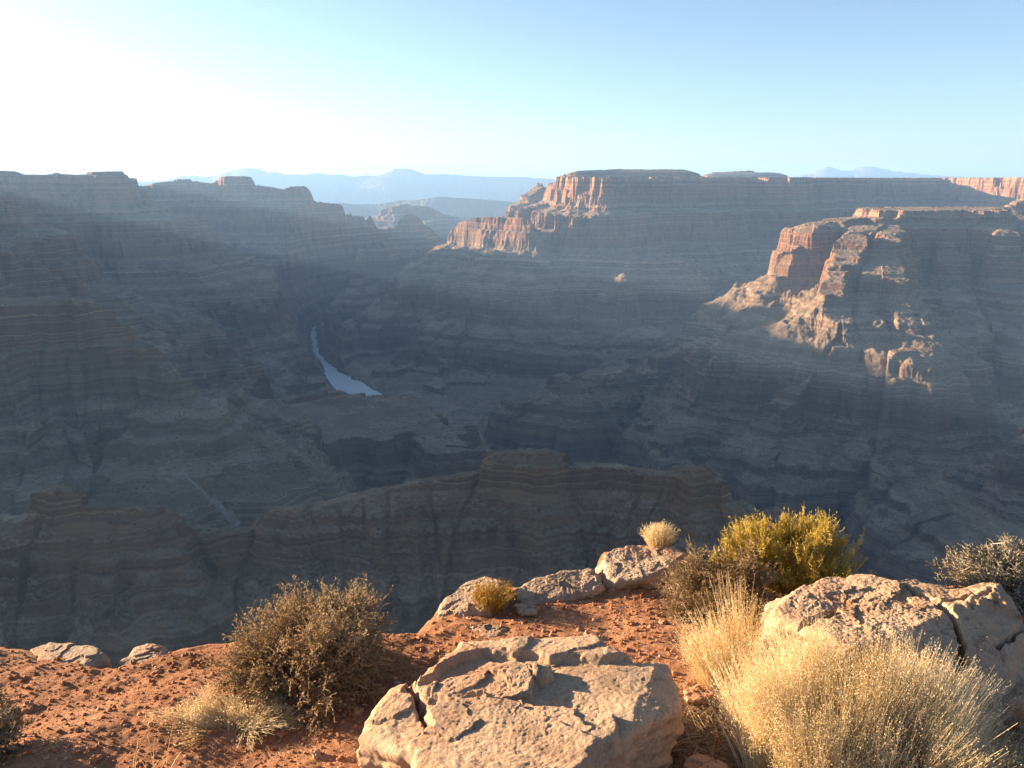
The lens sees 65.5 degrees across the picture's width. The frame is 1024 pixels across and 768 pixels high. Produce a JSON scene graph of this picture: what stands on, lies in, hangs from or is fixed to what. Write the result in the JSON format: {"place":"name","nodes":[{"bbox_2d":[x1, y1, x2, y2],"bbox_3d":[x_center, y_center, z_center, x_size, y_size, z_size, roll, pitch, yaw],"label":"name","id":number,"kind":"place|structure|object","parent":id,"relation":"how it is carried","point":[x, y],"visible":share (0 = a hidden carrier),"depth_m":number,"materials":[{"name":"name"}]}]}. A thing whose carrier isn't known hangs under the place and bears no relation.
{"place":"outdoors","nodes":[
{"label":"outdoors","id":0,"kind":"place"},
{"bbox_2d":[0,194,306,394],"bbox_3d":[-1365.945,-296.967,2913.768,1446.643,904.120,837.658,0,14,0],"label":"canyon spur","id":1,"kind":"structure","parent":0,"point":[14,217],"depth_m":2744.30,"materials":[{"name":"grey stone"}]},
{"bbox_2d":[0,230,315,399],"bbox_3d":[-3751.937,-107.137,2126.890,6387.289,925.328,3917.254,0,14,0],"label":"plateau","id":2,"kind":"structure","parent":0,"point":[200,353],"depth_m":2274.40,"materials":[{"name":"grey stone"}]},
{"bbox_2d":[0,296,356,527],"bbox_3d":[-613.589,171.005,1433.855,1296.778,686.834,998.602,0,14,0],"label":"cliff ridge","id":3,"kind":"structure","parent":0,"point":[98,403],"depth_m":1367.63,"materials":[{"name":"stone"}]},
{"bbox_2d":[180,470,240,526],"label":"river","id":4,"kind":"structure","parent":3,"relation":"on","point":[229,515],"depth_m":1254.81,"materials":[{"name":"liquid"}]},
{"bbox_2d":[0,171,365,389],"bbox_3d":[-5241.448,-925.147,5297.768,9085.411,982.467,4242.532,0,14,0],"label":"plateau","id":5,"kind":"structure","parent":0,"point":[131,234],"depth_m":3564.03,"materials":[{"name":"grey stone"}]},
{"bbox_2d":[140,176,445,332],"bbox_3d":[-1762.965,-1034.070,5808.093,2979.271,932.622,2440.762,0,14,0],"label":"canyon ridge","id":6,"kind":"structure","parent":0,"point":[326,260],"depth_m":5438.56,"materials":[{"name":"grey stone"}]},
{"bbox_2d":[310,325,382,395],"bbox_3d":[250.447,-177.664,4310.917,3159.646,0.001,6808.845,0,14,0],"label":"river","id":7,"kind":"structure","parent":0,"point":[338,380],"depth_m":3681.99,"materials":[{"name":"blue liquid"}]},
{"bbox_2d":[138,168,555,203],"bbox_3d":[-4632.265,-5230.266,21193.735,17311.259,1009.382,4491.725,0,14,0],"label":"mountains","id":8,"kind":"structure","parent":0,"point":[398,184],"depth_m":20683.15,"materials":[{"name":"blue stone"}]},
{"bbox_2d":[246,389,495,492],"bbox_3d":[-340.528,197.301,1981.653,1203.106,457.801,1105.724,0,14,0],"label":"canyon bench","id":9,"kind":"object","parent":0,"point":[375,441],"visible":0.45,"depth_m":1827.06,"materials":[{"name":"stone"}]},
{"bbox_2d":[365,204,466,242],"bbox_3d":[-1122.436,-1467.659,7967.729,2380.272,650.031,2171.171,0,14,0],"label":"hill","id":10,"kind":"structure","parent":0,"point":[439,223],"depth_m":7900.76,"materials":[{"name":"stone"}]},
{"bbox_2d":[0,448,833,667],"bbox_3d":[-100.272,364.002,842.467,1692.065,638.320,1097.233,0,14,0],"label":"ridge","id":11,"kind":"structure","parent":0,"point":[115,583],"depth_m":688.30,"materials":[{"name":"stone"}]},
{"bbox_2d":[336,197,515,219],"bbox_3d":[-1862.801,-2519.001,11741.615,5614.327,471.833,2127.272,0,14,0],"label":"mountains","id":12,"kind":"structure","parent":0,"point":[466,208],"depth_m":11488.31,"materials":[{"name":"blue stone"}]},
{"bbox_2d":[311,351,546,440],"bbox_3d":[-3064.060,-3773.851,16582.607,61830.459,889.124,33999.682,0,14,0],"label":"canyon floor","id":13,"kind":"structure","parent":0,"point":[476,405],"depth_m":3402.94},
{"bbox_2d":[342,217,589,395],"bbox_3d":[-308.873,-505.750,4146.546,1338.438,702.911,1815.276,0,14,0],"label":"butte shoulder","id":14,"kind":"object","parent":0,"point":[461,295],"visible":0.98,"depth_m":3831.36},
{"bbox_2d":[0,552,1023,767],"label":"ground","id":15,"kind":"structure","parent":0,"point":[346,746],"depth_m":2.84,"materials":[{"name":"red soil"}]},
{"bbox_2d":[8,743,22,750],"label":"stone","id":16,"kind":"object","parent":15,"relation":"on","point":[13,746],"visible":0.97,"depth_m":2.50,"materials":[{"name":"stone"}]},
{"bbox_2d":[0,688,45,767],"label":"bush","id":17,"kind":"object","parent":15,"relation":"on","point":[11,732],"visible":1,"depth_m":2.52,"materials":[{"name":"brown plant"}]},
{"bbox_2d":[20,699,33,709],"bbox_3d":[-1.706,1.135,2.805,0.037,0.027,0.051,6,16,22],"label":"stone","id":18,"kind":"object","parent":15,"relation":"on","point":[28,702],"visible":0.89,"depth_m":2.81,"materials":[{"name":"brown stone"}]},
{"bbox_2d":[21,705,34,713],"bbox_3d":[-1.690,1.138,2.780,0.049,0.020,0.038,13,19,40],"label":"stone","id":19,"kind":"object","parent":15,"relation":"on","point":[27,709],"visible":0.94,"depth_m":2.77,"materials":[{"name":"brown stone"}]},
{"bbox_2d":[30,642,111,666],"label":"slab","id":20,"kind":"structure","parent":15,"relation":"on","point":[86,655],"depth_m":3.17,"materials":[{"name":"stone"}]},
{"bbox_2d":[87,754,102,764],"bbox_3d":[-1.289,1.162,2.461,0.046,0.018,0.035,-11,18,-36],"label":"stone","id":21,"kind":"object","parent":15,"relation":"on","point":[93,759],"visible":1,"depth_m":2.46,"materials":[{"name":"brown stone"}]},
{"bbox_2d":[117,643,167,667],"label":"slab","id":22,"kind":"structure","parent":15,"relation":"on","point":[146,651],"depth_m":3.15,"materials":[{"name":"stone"}]},
{"bbox_2d":[147,734,153,767],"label":"grass stalk","id":23,"kind":"object","parent":15,"relation":"on","point":[153,754],"depth_m":2.35,"materials":[{"name":"plant"}]},
{"bbox_2d":[155,666,161,673],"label":"stone","id":24,"kind":"object","parent":15,"relation":"on","point":[158,669],"visible":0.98,"depth_m":2.99,"materials":[{"name":"brown stone"}]},
{"bbox_2d":[159,694,168,699],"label":"stone","id":25,"kind":"object","parent":15,"relation":"on","point":[163,696],"visible":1,"depth_m":2.79,"materials":[{"name":"brown stone"}]},
{"bbox_2d":[166,727,180,767],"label":"grass stalk","id":26,"kind":"object","parent":15,"relation":"on","point":[167,752],"depth_m":2.38,"materials":[{"name":"plant"}]},
{"bbox_2d":[140,678,301,752],"bbox_3d":[-0.937,1.093,2.634,0.485,0.093,0.420,11,18,36],"label":"grass tuft","id":27,"kind":"object","parent":15,"relation":"on","point":[205,712],"visible":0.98,"depth_m":2.64,"materials":[{"name":"plant"}]},
{"bbox_2d":[235,736,244,744],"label":"stone","id":28,"kind":"object","parent":15,"relation":"on","point":[239,740],"visible":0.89,"depth_m":2.54,"materials":[{"name":"brown stone"}]},
{"bbox_2d":[276,730,285,736],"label":"stone","id":29,"kind":"object","parent":15,"relation":"on","point":[282,734],"visible":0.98,"depth_m":2.58,"materials":[{"name":"brown stone"}]},
{"bbox_2d":[203,571,414,740],"bbox_3d":[-0.735,0.868,2.828,0.728,0.466,0.614,6,16,24],"label":"bush","id":30,"kind":"object","parent":15,"relation":"on","point":[323,648],"visible":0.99,"depth_m":2.73,"materials":[{"name":"brown plant"}]},
{"bbox_2d":[305,722,313,729],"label":"stone","id":31,"kind":"object","parent":15,"relation":"on","point":[308,725],"visible":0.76,"depth_m":2.60,"materials":[{"name":"brown stone"}]},
{"bbox_2d":[312,749,320,758],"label":"stone","id":32,"kind":"object","parent":15,"relation":"on","point":[316,754],"visible":1,"depth_m":2.43,"materials":[{"name":"beige stone"}]},
{"bbox_2d":[353,706,363,715],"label":"stone","id":33,"kind":"object","parent":15,"relation":"on","point":[358,710],"visible":0.97,"depth_m":2.65,"materials":[{"name":"brown stone"}]},
{"bbox_2d":[1,592,751,767],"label":"dry litter","id":34,"kind":"object","parent":15,"relation":"on","point":[705,716],"visible":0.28,"depth_m":2.40,"materials":[{"name":"brown plant"}]},
{"bbox_2d":[437,576,508,617],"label":"slab","id":35,"kind":"structure","parent":15,"relation":"on","point":[460,602],"depth_m":3.39,"materials":[{"name":"stone"}]},
{"bbox_2d":[467,577,516,613],"bbox_3d":[-0.084,0.896,3.364,0.228,0.150,0.230,0,14,0],"label":"grass tuft","id":36,"kind":"object","parent":35,"relation":"on","point":[502,602],"visible":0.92,"depth_m":3.34,"materials":[{"name":"yellow plant"}]},
{"bbox_2d":[470,624,507,637],"bbox_3d":[-0.089,1.042,3.160,0.168,0.151,0.138,0,14,0],"label":"stone","id":37,"kind":"object","parent":15,"relation":"on","point":[499,630],"visible":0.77,"depth_m":3.16,"materials":[{"name":"stone"}]},
{"bbox_2d":[356,634,684,767],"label":"boulder","id":38,"kind":"object","parent":15,"relation":"on","point":[589,701],"visible":1,"depth_m":2.19,"materials":[{"name":"stone"}]},
{"bbox_2d":[514,601,540,616],"bbox_3d":[0.063,0.997,3.342,0.120,0.159,0.107,6,16,23],"label":"stone","id":39,"kind":"object","parent":15,"relation":"on","point":[529,609],"visible":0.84,"depth_m":3.31,"materials":[{"name":"stone"}]},
{"bbox_2d":[515,568,605,603],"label":"slab","id":40,"kind":"structure","parent":15,"relation":"on","point":[568,585],"depth_m":3.48,"materials":[{"name":"stone"}]},
{"bbox_2d":[598,569,605,586],"bbox_3d":[0.418,0.930,3.611,0.098,0.170,0.131,-7,16,-25],"label":"stone","id":41,"kind":"object","parent":15,"relation":"on","point":[601,573],"visible":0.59,"depth_m":3.56,"materials":[{"name":"brown stone"}]},
{"bbox_2d":[626,621,635,625],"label":"stone","id":42,"kind":"object","parent":15,"relation":"on","point":[631,623],"visible":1,"depth_m":3.15,"materials":[{"name":"brown stone"}]},
{"bbox_2d":[595,545,687,589],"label":"slab","id":43,"kind":"structure","parent":15,"relation":"on","point":[634,566],"depth_m":3.60,"materials":[{"name":"stone"}]},
{"bbox_2d":[637,521,678,546],"bbox_3d":[0.700,0.730,3.787,0.204,0.141,0.189,0,14,0],"label":"grass tuft","id":44,"kind":"object","parent":43,"relation":"on","point":[655,536],"visible":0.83,"depth_m":3.77,"materials":[{"name":"plant"}]},
{"bbox_2d":[658,619,666,624],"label":"stone","id":45,"kind":"object","parent":15,"relation":"on","point":[661,622],"visible":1,"depth_m":3.16,"materials":[{"name":"beige stone"}]},
{"bbox_2d":[687,633,699,649],"bbox_3d":[0.676,1.018,2.972,0.090,0.173,0.123,0,14,0],"label":"stone","id":46,"kind":"object","parent":15,"relation":"on","point":[693,640],"visible":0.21,"depth_m":2.95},
{"bbox_2d":[683,684,716,705],"bbox_3d":[0.616,1.075,2.611,0.134,0.184,0.148,0,14,0],"label":"stone","id":47,"kind":"object","parent":15,"relation":"on","point":[690,693],"visible":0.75,"depth_m":2.56,"materials":[{"name":"brown stone"}]},
{"bbox_2d":[682,754,728,767],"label":"stone","id":48,"kind":"object","parent":15,"relation":"on","point":[699,761],"visible":1,"depth_m":2.21,"materials":[{"name":"brown stone"}]},
{"bbox_2d":[651,534,788,633],"bbox_3d":[0.854,0.771,3.228,0.560,0.383,0.468,10,18,34],"label":"bush","id":49,"kind":"object","parent":15,"relation":"on","point":[702,592],"visible":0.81,"depth_m":3.19,"materials":[{"name":"brown plant"}]},
{"bbox_2d":[662,570,806,699],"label":"tall grass","id":50,"kind":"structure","parent":15,"relation":"on","point":[740,639],"depth_m":2.64,"materials":[{"name":"plant"}]},
{"bbox_2d":[702,505,874,595],"bbox_3d":[1.148,0.696,3.338,0.667,0.435,0.583,0,14,0],"label":"bush","id":51,"kind":"object","parent":15,"relation":"on","point":[803,550],"visible":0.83,"depth_m":3.27,"materials":[{"name":"plant"}]},
{"bbox_2d":[690,600,1023,767],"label":"tall grass","id":52,"kind":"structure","parent":15,"relation":"on","point":[794,720],"depth_m":2.07,"materials":[{"name":"plant"}]},
{"bbox_2d":[850,552,863,574],"bbox_3d":[1.496,0.801,3.466,0.060,0.184,0.109,0,14,0],"label":"plant","id":53,"kind":"object","parent":15,"relation":"on","point":[856,572],"visible":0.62,"depth_m":3.46,"materials":[{"name":"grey plant"}]},
{"bbox_2d":[750,574,1023,753],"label":"boulder","id":54,"kind":"object","parent":15,"relation":"on","point":[970,622],"visible":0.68,"depth_m":2.48,"materials":[{"name":"stone"}]},
{"bbox_2d":[926,531,1023,613],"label":"bush","id":55,"kind":"object","parent":15,"relation":"on","point":[973,570],"visible":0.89,"depth_m":3.37,"materials":[{"name":"grey plant"}]},
{"bbox_2d":[960,669,1023,767],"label":"tall grass","id":56,"kind":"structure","parent":15,"relation":"on","point":[1019,753],"depth_m":2.16,"materials":[{"name":"plant"}]},
{"bbox_2d":[991,680,1023,758],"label":"slab","id":57,"kind":"structure","parent":15,"relation":"on","point":[1017,694],"depth_m":2.26,"materials":[{"name":"stone"}]},
{"bbox_2d":[0,0,1023,181],"label":"sky","id":58,"kind":"structure","parent":0,"point":[146,90],"materials":[{"name":"blue"}]},
{"bbox_2d":[417,169,1023,375],"bbox_3d":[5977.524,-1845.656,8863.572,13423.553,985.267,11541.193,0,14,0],"label":"mesa","id":59,"kind":"structure","parent":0,"point":[649,260],"depth_m":4382.48,"materials":[{"name":"brown stone"}]},
{"bbox_2d":[482,206,1023,539],"bbox_3d":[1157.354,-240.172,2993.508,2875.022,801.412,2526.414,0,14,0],"label":"butte","id":60,"kind":"object","parent":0,"point":[823,365],"visible":0.91,"depth_m":2337.70,"materials":[{"name":"brown stone"}]},
{"bbox_2d":[796,166,974,177],"bbox_3d":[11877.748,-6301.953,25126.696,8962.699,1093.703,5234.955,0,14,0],"label":"peaks","id":61,"kind":"object","parent":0,"point":[864,172],"visible":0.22,"depth_m":24870.84,"materials":[{"name":"blue stone"}]},
{"bbox_2d":[827,427,1023,585],"bbox_3d":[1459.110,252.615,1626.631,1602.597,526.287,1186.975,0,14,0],"label":"slope","id":62,"kind":"structure","parent":0,"point":[910,529],"depth_m":1683.73,"materials":[{"name":"stone"}]},
{"bbox_2d":[1003,198,1023,219],"bbox_3d":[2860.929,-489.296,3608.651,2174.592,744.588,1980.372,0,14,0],"label":"red butte","id":63,"kind":"object","parent":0,"point":[1017,208],"visible":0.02,"depth_m":3584.23,"materials":[{"name":"brown stone"}]}
]}

